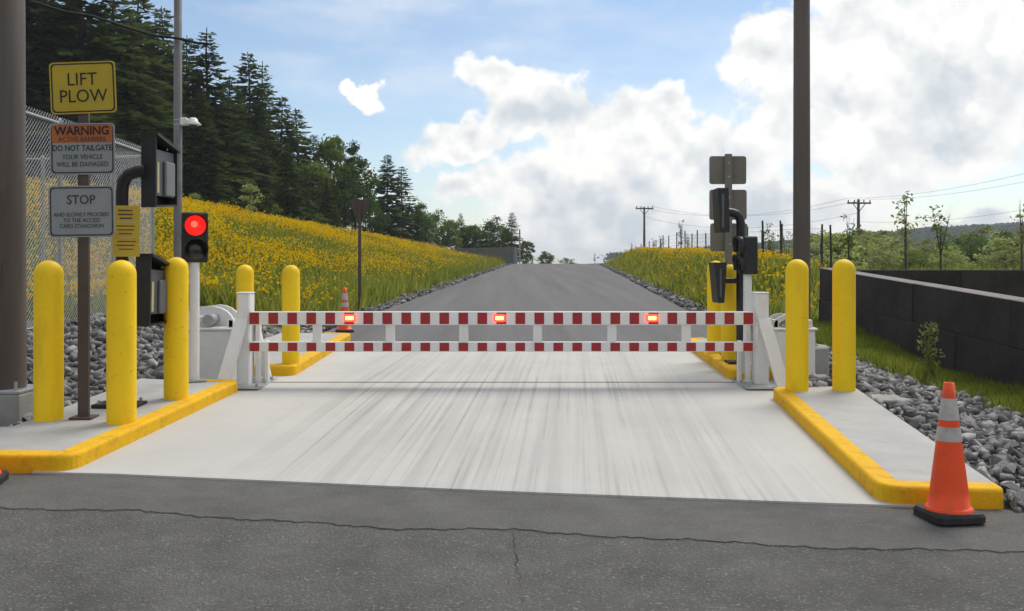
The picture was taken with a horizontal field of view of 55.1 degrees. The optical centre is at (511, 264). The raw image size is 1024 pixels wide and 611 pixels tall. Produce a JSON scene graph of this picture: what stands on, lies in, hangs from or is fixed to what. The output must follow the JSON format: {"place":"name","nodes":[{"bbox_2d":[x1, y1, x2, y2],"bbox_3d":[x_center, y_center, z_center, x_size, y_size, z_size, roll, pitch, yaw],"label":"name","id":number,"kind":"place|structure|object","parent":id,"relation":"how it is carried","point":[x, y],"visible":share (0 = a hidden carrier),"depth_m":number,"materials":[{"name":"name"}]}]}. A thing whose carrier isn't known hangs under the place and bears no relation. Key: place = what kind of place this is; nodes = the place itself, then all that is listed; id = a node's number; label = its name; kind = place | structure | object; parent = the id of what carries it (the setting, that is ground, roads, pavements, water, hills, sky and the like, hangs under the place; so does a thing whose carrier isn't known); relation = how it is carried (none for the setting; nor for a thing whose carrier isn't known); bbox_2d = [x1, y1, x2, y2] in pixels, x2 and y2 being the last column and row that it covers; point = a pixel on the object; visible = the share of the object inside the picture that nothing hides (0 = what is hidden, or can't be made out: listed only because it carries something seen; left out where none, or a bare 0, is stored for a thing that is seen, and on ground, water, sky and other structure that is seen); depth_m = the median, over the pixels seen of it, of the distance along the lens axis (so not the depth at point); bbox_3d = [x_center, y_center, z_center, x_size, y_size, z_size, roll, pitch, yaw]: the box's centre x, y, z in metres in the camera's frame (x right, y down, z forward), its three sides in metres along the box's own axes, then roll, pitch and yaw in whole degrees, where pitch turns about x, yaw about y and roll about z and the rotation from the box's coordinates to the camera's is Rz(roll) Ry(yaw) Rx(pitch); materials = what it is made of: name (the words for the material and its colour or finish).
{"place":"outdoors","nodes":[
{"label":"outdoors","id":0,"kind":"place"},
{"bbox_2d":[0,378,237,473],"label":"pavement island","id":1,"kind":"structure","parent":0,"point":[31,445],"depth_m":7.08,"materials":[{"name":"concrete"}]},
{"bbox_2d":[33,260,63,421],"bbox_3d":[-3.522,0.591,7.460,0.216,1.237,0.216,0,0,0],"label":"bollard","id":2,"kind":"object","parent":1,"relation":"on","point":[48,340],"visible":0.95,"depth_m":7.37,"materials":[{"name":"metal"}]},
{"bbox_2d":[48,61,116,419],"bbox_3d":[-3.269,-0.186,7.500,0.513,2.728,0.170,0,0,-2],"label":"sign post","id":3,"kind":"object","parent":1,"relation":"on","point":[83,149],"visible":1,"depth_m":7.47,"materials":[{"name":"grey metal"}]},
{"bbox_2d":[106,260,136,424],"bbox_3d":[-2.920,0.592,7.340,0.216,1.245,0.216,0,0,0],"label":"bollard","id":4,"kind":"object","parent":1,"relation":"on","point":[121,342],"visible":0.96,"depth_m":7.25,"materials":[{"name":"metal"}]},
{"bbox_2d":[91,132,180,407],"bbox_3d":[-3.111,0.043,8.152,0.537,2.228,0.564,0,0,0],"label":"card reader stand","id":5,"kind":"object","parent":1,"relation":"on","point":[156,171],"visible":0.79,"depth_m":7.99,"materials":[{"name":"black painted metal"},{"name":"grey metal"},{"name":"plastic"}]},
{"bbox_2d":[112,205,139,256],"bbox_3d":[-3.098,-0.265,7.879,0.205,0.410,0.007,0,0,-22],"label":"notice board","id":6,"kind":"object","parent":5,"relation":"attached to","point":[126,240],"visible":0.93,"depth_m":7.88,"materials":[{"name":"yellow metal"}]},
{"bbox_2d":[164,257,188,400],"bbox_3d":[-2.854,0.557,8.340,0.206,1.233,0.206,0,0,0],"label":"bollard","id":7,"kind":"object","parent":1,"relation":"on","point":[176,354],"visible":0.93,"depth_m":8.25,"materials":[{"name":"metal"}]},
{"bbox_2d":[180,212,208,382],"bbox_3d":[-2.969,0.310,9.197,0.247,1.592,0.315,0,0,-24],"label":"traffic signal","id":8,"kind":"object","parent":1,"relation":"on","point":[194,237],"visible":0.98,"depth_m":9.21,"materials":[{"name":"white paint"}]},
{"bbox_2d":[27,260,233,318],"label":"rough grass","id":9,"kind":"structure","parent":0,"point":[209,303],"depth_m":14.74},
{"bbox_2d":[254,332,350,375],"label":"pavement island","id":10,"kind":"structure","parent":0,"point":[279,368],"depth_m":11.30,"materials":[{"name":"concrete"}]},
{"bbox_2d":[236,265,253,310],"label":"bollard","id":11,"kind":"object","parent":10,"relation":"on","point":[244,278],"visible":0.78,"depth_m":10.68,"materials":[{"name":"metal"}]},
{"bbox_2d":[282,265,299,365],"bbox_3d":[-2.376,0.553,10.550,0.194,1.090,0.194,0,0,0],"label":"bollard","id":12,"kind":"object","parent":10,"relation":"on","point":[290,287],"visible":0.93,"depth_m":10.47,"materials":[{"name":"metal"}]},
{"bbox_2d":[0,508,1023,610],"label":"street","id":13,"kind":"structure","parent":0,"point":[98,560],"depth_m":4.52,"materials":[{"name":"asphalt"}]},
{"bbox_2d":[0,473,1023,552],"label":"street edge strip","id":14,"kind":"object","parent":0,"point":[832,527],"visible":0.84,"depth_m":5.42,"materials":[{"name":"asphalt"}]},
{"bbox_2d":[913,382,985,524],"bbox_3d":[2.360,1.004,5.300,0.281,0.729,0.282,0,0,-8],"label":"traffic cone","id":15,"kind":"object","parent":14,"relation":"on","point":[948,503],"visible":1,"depth_m":5.24,"materials":[{"name":"plastic"}]},
{"bbox_2d":[326,264,706,340],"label":"road","id":16,"kind":"structure","parent":0,"point":[554,287],"depth_m":22.82,"materials":[{"name":"asphalt"}]},
{"bbox_2d":[335,288,353,332],"bbox_3d":[-2.642,0.727,15.500,0.270,0.701,0.270,0,0,-17],"label":"traffic cone","id":17,"kind":"object","parent":16,"relation":"on","point":[344,328],"visible":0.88,"depth_m":15.44,"materials":[{"name":"plastic"}]},
{"bbox_2d":[22,231,1023,511],"bbox_3d":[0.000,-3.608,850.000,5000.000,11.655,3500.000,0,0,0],"label":"ground","id":18,"kind":"structure","parent":0,"point":[1000,461],"depth_m":7.04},
{"bbox_2d":[0,0,32,426],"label":"utility pole","id":19,"kind":"object","parent":18,"relation":"on","point":[16,397],"visible":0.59,"depth_m":7.89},
{"bbox_2d":[25,0,116,184],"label":"conifer tree","id":20,"kind":"object","parent":18,"relation":"on","point":[35,65],"visible":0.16,"depth_m":45.78,"materials":[{"name":"green plant"}]},
{"bbox_2d":[25,0,138,183],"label":"conifer tree","id":21,"kind":"object","parent":18,"relation":"on","point":[39,96],"visible":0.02,"depth_m":47.18,"materials":[{"name":"green plant"}]},
{"bbox_2d":[26,106,154,329],"bbox_3d":[-7.027,-0.301,13.356,4.388,3.158,11.126,0,0,-36],"label":"chain link fence","id":22,"kind":"object","parent":18,"relation":"on","point":[59,179],"visible":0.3,"depth_m":13.11,"materials":[{"name":"metal"}]},
{"bbox_2d":[25,0,192,199],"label":"conifer tree","id":23,"kind":"object","parent":18,"relation":"on","point":[90,33],"visible":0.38,"depth_m":46.36,"materials":[{"name":"green plant"}]},
{"bbox_2d":[72,0,203,194],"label":"conifer tree","id":24,"kind":"object","parent":18,"relation":"on","point":[126,13],"visible":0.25,"depth_m":49.72,"materials":[{"name":"green plant"}]},
{"bbox_2d":[112,16,190,197],"bbox_3d":[-19.833,-7.581,50.438,6.571,10.462,5.675,0,0,0],"label":"conifer tree","id":25,"kind":"object","parent":18,"relation":"on","point":[151,83],"visible":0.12,"depth_m":50.43,"materials":[{"name":"green plant"}]},
{"bbox_2d":[0,309,324,426],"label":"loose rocks","id":26,"kind":"object","parent":18,"relation":"on","point":[154,335],"visible":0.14,"depth_m":10.96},
{"bbox_2d":[108,0,246,188],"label":"conifer tree","id":27,"kind":"object","parent":18,"relation":"on","point":[152,47],"visible":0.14,"depth_m":54.08,"materials":[{"name":"green plant"}]},
{"bbox_2d":[144,31,217,195],"bbox_3d":[-20.896,-7.925,56.453,7.320,11.018,7.465,0,0,-25],"label":"conifer tree","id":28,"kind":"object","parent":18,"relation":"on","point":[168,78],"visible":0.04,"depth_m":56.39,"materials":[{"name":"green plant"}]},
{"bbox_2d":[173,0,200,257],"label":"lamp post","id":29,"kind":"object","parent":18,"relation":"on","point":[179,120],"visible":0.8,"depth_m":12.96,"materials":[{"name":"grey metal"}]},
{"bbox_2d":[25,0,208,44],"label":"overhead cable","id":30,"kind":"object","parent":29,"relation":"attached to","point":[118,24],"visible":1,"depth_m":12.88,"materials":[{"name":"black metal"}]},
{"bbox_2d":[143,6,244,206],"bbox_3d":[-20.397,-8.692,57.608,8.360,12.556,8.117,0,0,-42],"label":"conifer tree","id":31,"kind":"object","parent":18,"relation":"on","point":[165,32],"visible":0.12,"depth_m":56.77,"materials":[{"name":"green plant"}]},
{"bbox_2d":[169,37,236,147],"bbox_3d":[-20.933,-8.464,61.892,8.358,11.971,8.206,0,0,-3],"label":"conifer tree","id":32,"kind":"object","parent":18,"relation":"on","point":[186,51],"visible":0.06,"depth_m":61.90,"materials":[{"name":"green plant"}]},
{"bbox_2d":[182,92,243,205],"bbox_3d":[-16.363,-5.487,50.845,4.570,6.932,4.437,0,0,-2],"label":"conifer tree","id":33,"kind":"object","parent":18,"relation":"on","point":[191,180],"visible":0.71,"depth_m":50.96,"materials":[{"name":"green plant"}]},
{"bbox_2d":[182,27,275,212],"bbox_3d":[-17.845,-8.085,58.157,8.216,11.772,7.094,0,0,5],"label":"conifer tree","id":34,"kind":"object","parent":18,"relation":"on","point":[199,79],"visible":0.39,"depth_m":57.75,"materials":[{"name":"green plant"}]},
{"bbox_2d":[214,75,277,215],"bbox_3d":[-17.137,-6.855,60.143,6.527,9.457,6.562,0,0,-13],"label":"conifer tree","id":35,"kind":"object","parent":18,"relation":"on","point":[238,122],"visible":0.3,"depth_m":59.91,"materials":[{"name":"green plant"}]},
{"bbox_2d":[237,183,264,214],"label":"young tree","id":36,"kind":"object","parent":18,"relation":"on","point":[251,188],"visible":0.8,"depth_m":46.96,"materials":[{"name":"green plant"}]},
{"bbox_2d":[220,52,290,214],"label":"conifer tree","id":37,"kind":"object","parent":18,"relation":"on","point":[247,94],"visible":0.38,"depth_m":65.87,"materials":[{"name":"green plant"}]},
{"bbox_2d":[26,177,507,326],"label":"flower meadow","id":38,"kind":"structure","parent":18,"relation":"on","point":[323,259],"depth_m":26.14,"materials":[{"name":"yellow plant"}]},
{"bbox_2d":[241,61,312,206],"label":"conifer tree","id":39,"kind":"object","parent":18,"relation":"on","point":[270,99],"visible":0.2,"depth_m":69.82,"materials":[{"name":"green plant"}]},
{"bbox_2d":[264,173,297,212],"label":"broadleaf tree","id":40,"kind":"object","parent":18,"relation":"on","point":[274,186],"visible":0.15,"depth_m":63.40,"materials":[{"name":"green plant"}]},
{"bbox_2d":[257,144,321,221],"bbox_3d":[-12.203,-4.123,54.048,3.449,4.978,3.382,0,0,35],"label":"conifer tree","id":41,"kind":"object","parent":18,"relation":"on","point":[294,198],"visible":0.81,"depth_m":53.70,"materials":[{"name":"green plant"}]},
{"bbox_2d":[251,97,341,217],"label":"conifer tree","id":42,"kind":"object","parent":18,"relation":"on","point":[289,125],"visible":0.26,"depth_m":69.76,"materials":[{"name":"green plant"}]},
{"bbox_2d":[276,108,323,220],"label":"conifer tree","id":43,"kind":"object","parent":18,"relation":"on","point":[304,151],"visible":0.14,"depth_m":73.93,"materials":[{"name":"green plant"}]},
{"bbox_2d":[290,165,322,223],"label":"conifer tree","id":44,"kind":"object","parent":18,"relation":"on","point":[310,204],"visible":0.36,"depth_m":67.63,"materials":[{"name":"green plant"}]},
{"bbox_2d":[296,160,333,217],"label":"broadleaf tree","id":45,"kind":"object","parent":18,"relation":"on","point":[316,168],"visible":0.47,"depth_m":69.39,"materials":[{"name":"green plant"}]},
{"bbox_2d":[312,177,341,225],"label":"conifer tree","id":46,"kind":"object","parent":18,"relation":"on","point":[326,205],"visible":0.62,"depth_m":62.20,"materials":[{"name":"green plant"}]},
{"bbox_2d":[312,134,346,213],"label":"broadleaf tree","id":47,"kind":"object","parent":18,"relation":"on","point":[332,149],"visible":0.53,"depth_m":73.55,"materials":[{"name":"green plant"}]},
{"bbox_2d":[319,175,370,229],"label":"broadleaf tree","id":48,"kind":"object","parent":18,"relation":"on","point":[347,191],"visible":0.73,"depth_m":69.40,"materials":[{"name":"green plant"}]},
{"bbox_2d":[342,139,367,231],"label":"broadleaf tree","id":49,"kind":"object","parent":18,"relation":"on","point":[352,150],"visible":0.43,"depth_m":77.80,"materials":[{"name":"green plant"}]},
{"bbox_2d":[327,155,389,229],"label":"broadleaf tree","id":50,"kind":"object","parent":18,"relation":"on","point":[348,171],"visible":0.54,"depth_m":70.80,"materials":[{"name":"green plant"}]},
{"bbox_2d":[349,199,370,308],"bbox_3d":[-3.182,-0.080,20.512,0.470,2.548,0.056,0,0,0],"label":"road sign","id":51,"kind":"object","parent":18,"relation":"on","point":[359,207],"visible":0.8,"depth_m":20.48,"materials":[{"name":"brown metal"}]},
{"bbox_2d":[353,197,393,234],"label":"broadleaf tree","id":52,"kind":"object","parent":18,"relation":"on","point":[377,226],"visible":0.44,"depth_m":79.66,"materials":[{"name":"green plant"}]},
{"bbox_2d":[362,155,415,241],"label":"conifer tree","id":53,"kind":"object","parent":18,"relation":"on","point":[394,229],"visible":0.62,"depth_m":87.66,"materials":[{"name":"green plant"}]},
{"bbox_2d":[385,167,421,241],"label":"conifer tree","id":54,"kind":"object","parent":18,"relation":"on","point":[405,193],"visible":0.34,"depth_m":89.78,"materials":[{"name":"green plant"}]},
{"bbox_2d":[400,202,436,243],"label":"broadleaf tree","id":55,"kind":"object","parent":18,"relation":"on","point":[424,216],"visible":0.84,"depth_m":89.50,"materials":[{"name":"green plant"}]},
{"bbox_2d":[428,208,458,248],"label":"broadleaf tree","id":56,"kind":"object","parent":18,"relation":"on","point":[445,239],"visible":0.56,"depth_m":93.95,"materials":[{"name":"green plant"}]},
{"bbox_2d":[438,219,462,248],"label":"broadleaf tree","id":57,"kind":"object","parent":18,"relation":"on","point":[455,240],"visible":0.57,"depth_m":95.68,"materials":[{"name":"green plant"}]},
{"bbox_2d":[33,382,914,507],"bbox_3d":[-0.198,1.392,7.656,5.726,0.429,4.309,0,0,0],"label":"concrete pad","id":58,"kind":"object","parent":18,"relation":"on","point":[721,441],"visible":0.73,"depth_m":7.07,"materials":[{"name":"concrete"}]},
{"bbox_2d":[218,292,784,388],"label":"barrier gate","id":59,"kind":"structure","parent":58,"relation":"on","point":[243,346],"depth_m":9.58,"materials":[{"name":"metal"}]},
{"bbox_2d":[461,224,492,247],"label":"broadleaf tree","id":60,"kind":"object","parent":18,"relation":"on","point":[472,232],"visible":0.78,"depth_m":97.63,"materials":[{"name":"green plant"}]},
{"bbox_2d":[448,247,516,263],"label":"concrete wall","id":61,"kind":"structure","parent":18,"relation":"on","point":[509,254],"depth_m":77.60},
{"bbox_2d":[267,263,706,332],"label":"loose rocks","id":62,"kind":"object","parent":18,"relation":"on","point":[678,299],"visible":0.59,"depth_m":27.03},
{"bbox_2d":[476,215,515,247],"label":"broadleaf tree","id":63,"kind":"object","parent":18,"relation":"on","point":[491,224],"visible":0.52,"depth_m":99.33,"materials":[{"name":"green plant"}]},
{"bbox_2d":[499,213,530,261],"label":"conifer tree","id":64,"kind":"object","parent":18,"relation":"on","point":[516,238],"visible":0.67,"depth_m":99.83,"materials":[{"name":"green plant"}]},
{"bbox_2d":[520,240,535,263],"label":"broadleaf tree","id":65,"kind":"object","parent":18,"relation":"on","point":[526,245],"visible":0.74,"depth_m":111.58,"materials":[{"name":"green plant"}]},
{"bbox_2d":[234,352,831,386],"bbox_3d":[-0.100,1.278,11.406,6.600,0.311,3.188,0,0,0],"label":"concrete pad","id":66,"kind":"object","parent":18,"relation":"on","point":[512,367],"visible":0.43,"depth_m":11.01,"materials":[{"name":"concrete"}]},
{"bbox_2d":[189,304,236,379],"bbox_3d":[-3.152,0.806,10.150,0.660,0.769,0.460,0,0,0],"label":"barrier drive cabinet","id":67,"kind":"object","parent":66,"relation":"on","point":[216,323],"visible":0.56,"depth_m":9.94,"materials":[{"name":"metal"}]},
{"bbox_2d":[769,313,817,378],"bbox_3d":[2.874,0.851,10.150,0.440,0.679,0.460,0,0,0],"label":"barrier drive cabinet","id":68,"kind":"object","parent":66,"relation":"on","point":[778,321],"visible":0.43,"depth_m":9.94,"materials":[{"name":"metal"}]},
{"bbox_2d":[603,246,827,318],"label":"flower meadow","id":69,"kind":"structure","parent":18,"relation":"on","point":[681,271],"depth_m":27.74,"materials":[{"name":"yellow plant"}]},
{"bbox_2d":[620,224,822,267],"bbox_3d":[12.700,-0.496,81.349,0.415,3.896,86.780,0,0,1],"label":"fence","id":70,"kind":"object","parent":18,"relation":"on","point":[820,248],"visible":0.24,"depth_m":47.80,"materials":[{"name":"metal"}]},
{"bbox_2d":[793,0,828,374],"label":"utility pole","id":71,"kind":"object","parent":18,"relation":"on","point":[801,129],"visible":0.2,"depth_m":10.52,"materials":[{"name":"wood"},{"name":"galvanised steel"}]},
{"bbox_2d":[778,230,867,269],"bbox_3d":[13.937,-0.263,44.239,4.149,2.656,4.027,0,0,1],"label":"shrub","id":72,"kind":"object","parent":18,"relation":"on","point":[826,254],"visible":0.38,"depth_m":43.67,"materials":[{"name":"green plant"}]},
{"bbox_2d":[810,234,877,265],"bbox_3d":[16.520,-0.334,50.105,4.092,2.480,3.693,0,0,42],"label":"shrub","id":73,"kind":"object","parent":18,"relation":"on","point":[837,250],"visible":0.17,"depth_m":50.00,"materials":[{"name":"green plant"}]},
{"bbox_2d":[840,214,860,264],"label":"sapling tree","id":74,"kind":"object","parent":18,"relation":"on","point":[848,244],"visible":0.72,"depth_m":39.92,"materials":[{"name":"green plant"}]},
{"bbox_2d":[839,234,903,269],"bbox_3d":[17.371,-0.295,48.026,3.185,2.424,2.748,0,0,-25],"label":"shrub","id":75,"kind":"object","parent":18,"relation":"on","point":[885,259],"visible":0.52,"depth_m":47.85,"materials":[{"name":"green plant"}]},
{"bbox_2d":[858,235,914,269],"bbox_3d":[21.069,-0.451,55.985,4.118,2.469,4.242,0,0,-22],"label":"shrub","id":76,"kind":"object","parent":18,"relation":"on","point":[887,240],"visible":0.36,"depth_m":55.35,"materials":[{"name":"green plant"}]},
{"bbox_2d":[865,394,911,409],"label":"concrete footing slab","id":77,"kind":"structure","parent":18,"relation":"on","point":[887,398],"depth_m":8.74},
{"bbox_2d":[769,311,1023,417],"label":"grass verge","id":78,"kind":"object","parent":18,"relation":"on","point":[876,351],"depth_m":11.50,"materials":[{"name":"plant"}]},
{"bbox_2d":[915,321,944,379],"bbox_3d":[4.767,1.041,11.178,0.332,0.794,0.291,0,0,27],"label":"tall weed","id":79,"kind":"object","parent":78,"relation":"on","point":[932,329],"visible":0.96,"depth_m":11.20,"materials":[{"name":"green plant"}]},
{"bbox_2d":[891,191,918,269],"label":"sapling tree","id":80,"kind":"object","parent":18,"relation":"on","point":[904,229],"visible":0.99,"depth_m":42.00,"materials":[{"name":"green plant"}]},
{"bbox_2d":[884,249,932,269],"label":"shrub","id":81,"kind":"object","parent":18,"relation":"on","point":[911,260],"visible":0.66,"depth_m":51.46,"materials":[{"name":"green plant"}]},
{"bbox_2d":[809,346,1023,512],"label":"loose rocks","id":82,"kind":"object","parent":18,"relation":"on","point":[977,415],"visible":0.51,"depth_m":8.45,"materials":[{"name":"stone"}]},
{"bbox_2d":[819,268,1023,389],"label":"block wall","id":83,"kind":"structure","parent":18,"relation":"on","point":[980,335],"depth_m":12.01,"materials":[{"name":"concrete"}]},
{"bbox_2d":[903,239,947,267],"bbox_3d":[25.121,-0.440,59.948,2.885,2.313,3.344,0,0,31],"label":"shrub","id":84,"kind":"object","parent":18,"relation":"on","point":[924,245],"visible":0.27,"depth_m":59.77,"materials":[{"name":"green plant"}]},
{"bbox_2d":[832,260,1023,269],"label":"rough grass","id":85,"kind":"structure","parent":18,"relation":"on","point":[974,267],"depth_m":50.13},
{"bbox_2d":[915,205,954,269],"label":"sapling tree","id":86,"kind":"object","parent":18,"relation":"on","point":[940,231],"visible":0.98,"depth_m":43.96,"materials":[{"name":"green plant"}]},
{"bbox_2d":[856,270,1023,297],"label":"block wall","id":87,"kind":"structure","parent":18,"relation":"on","point":[1008,282],"depth_m":17.09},
{"bbox_2d":[920,244,976,269],"bbox_3d":[24.050,-0.199,54.005,3.104,1.861,3.197,0,0,-20],"label":"shrub","id":88,"kind":"object","parent":18,"relation":"on","point":[955,255],"visible":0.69,"depth_m":53.65,"materials":[{"name":"green plant"}]},
{"bbox_2d":[948,234,998,267],"bbox_3d":[27.274,-0.548,57.917,3.091,2.568,3.830,0,0,42],"label":"shrub","id":89,"kind":"object","parent":18,"relation":"on","point":[968,250],"visible":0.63,"depth_m":57.76,"materials":[{"name":"green plant"}]},
{"bbox_2d":[958,225,1006,251],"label":"shrub","id":90,"kind":"object","parent":18,"relation":"on","point":[986,229],"visible":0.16,"depth_m":80.14,"materials":[{"name":"green plant"}]},
{"bbox_2d":[968,236,1023,269],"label":"shrub","id":91,"kind":"object","parent":18,"relation":"on","point":[987,258],"visible":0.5,"depth_m":54.59,"materials":[{"name":"green plant"}]},
{"bbox_2d":[991,235,1023,269],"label":"shrub","id":92,"kind":"object","parent":18,"relation":"on","point":[1006,257],"visible":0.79,"depth_m":52.46,"materials":[{"name":"green plant"}]},
{"bbox_2d":[1010,204,1023,269],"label":"sapling tree","id":93,"kind":"object","parent":18,"relation":"on","point":[1021,241],"visible":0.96,"depth_m":45.99,"materials":[{"name":"green plant"}]},
{"bbox_2d":[48,0,1023,263],"label":"sky","id":94,"kind":"structure","parent":0,"point":[566,118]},
{"bbox_2d":[691,338,772,378],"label":"pavement island","id":95,"kind":"structure","parent":0,"point":[722,367],"depth_m":10.65,"materials":[{"name":"concrete"}]},
{"bbox_2d":[707,261,720,353],"bbox_3d":[2.406,0.518,11.600,0.202,1.120,0.202,0,0,0],"label":"bollard","id":96,"kind":"object","parent":95,"relation":"on","point":[713,332],"visible":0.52,"depth_m":11.52,"materials":[{"name":"metal"}]},
{"bbox_2d":[709,188,744,363],"bbox_3d":[2.376,0.130,10.544,0.465,1.876,0.312,0,0,0],"label":"card reader stand","id":97,"kind":"object","parent":95,"relation":"on","point":[723,212],"visible":0.84,"depth_m":10.50,"materials":[{"name":"black metal"}]},
{"bbox_2d":[721,264,735,359],"bbox_3d":[2.411,0.547,10.850,0.202,1.090,0.202,0,0,0],"label":"bollard","id":98,"kind":"object","parent":95,"relation":"on","point":[728,332],"visible":0.45,"depth_m":10.76,"materials":[{"name":"metal"}]},
{"bbox_2d":[709,154,747,354],"bbox_3d":[2.512,-0.110,11.350,0.444,2.326,0.170,0,0,0],"label":"sign post","id":99,"kind":"object","parent":95,"relation":"on","point":[728,170],"visible":0.69,"depth_m":11.39,"materials":[{"name":"grey metal"}]},
{"bbox_2d":[732,236,757,366],"bbox_3d":[2.459,0.390,10.346,0.250,1.365,0.214,0,0,-10],"label":"traffic signal","id":100,"kind":"object","parent":95,"relation":"on","point":[745,260],"visible":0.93,"depth_m":10.27,"materials":[{"name":"black plastic"},{"name":"white paint"},{"name":"metal"}]},
{"bbox_2d":[773,386,1002,509],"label":"pavement island","id":101,"kind":"structure","parent":0,"point":[873,448],"depth_m":6.60,"materials":[{"name":"concrete"}]},
{"bbox_2d":[785,259,808,391],"bbox_3d":[2.547,0.555,8.770,0.204,1.200,0.204,0,0,0],"label":"bollard","id":102,"kind":"object","parent":101,"relation":"on","point":[796,325],"visible":0.95,"depth_m":8.69,"materials":[{"name":"metal"}]},
{"bbox_2d":[832,259,855,391],"bbox_3d":[2.966,0.555,8.770,0.204,1.200,0.204,0,0,0],"label":"bollard","id":103,"kind":"object","parent":101,"relation":"on","point":[843,325],"visible":0.94,"depth_m":8.69,"materials":[{"name":"metal"}]},
{"bbox_3d":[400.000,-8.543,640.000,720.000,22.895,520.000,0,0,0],"label":"hill","id":104,"kind":"structure","parent":0,"visible":0},
{"bbox_2d":[597,221,1023,261],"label":"wood","id":105,"kind":"object","parent":104,"relation":"on","point":[925,233],"visible":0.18,"depth_m":532.09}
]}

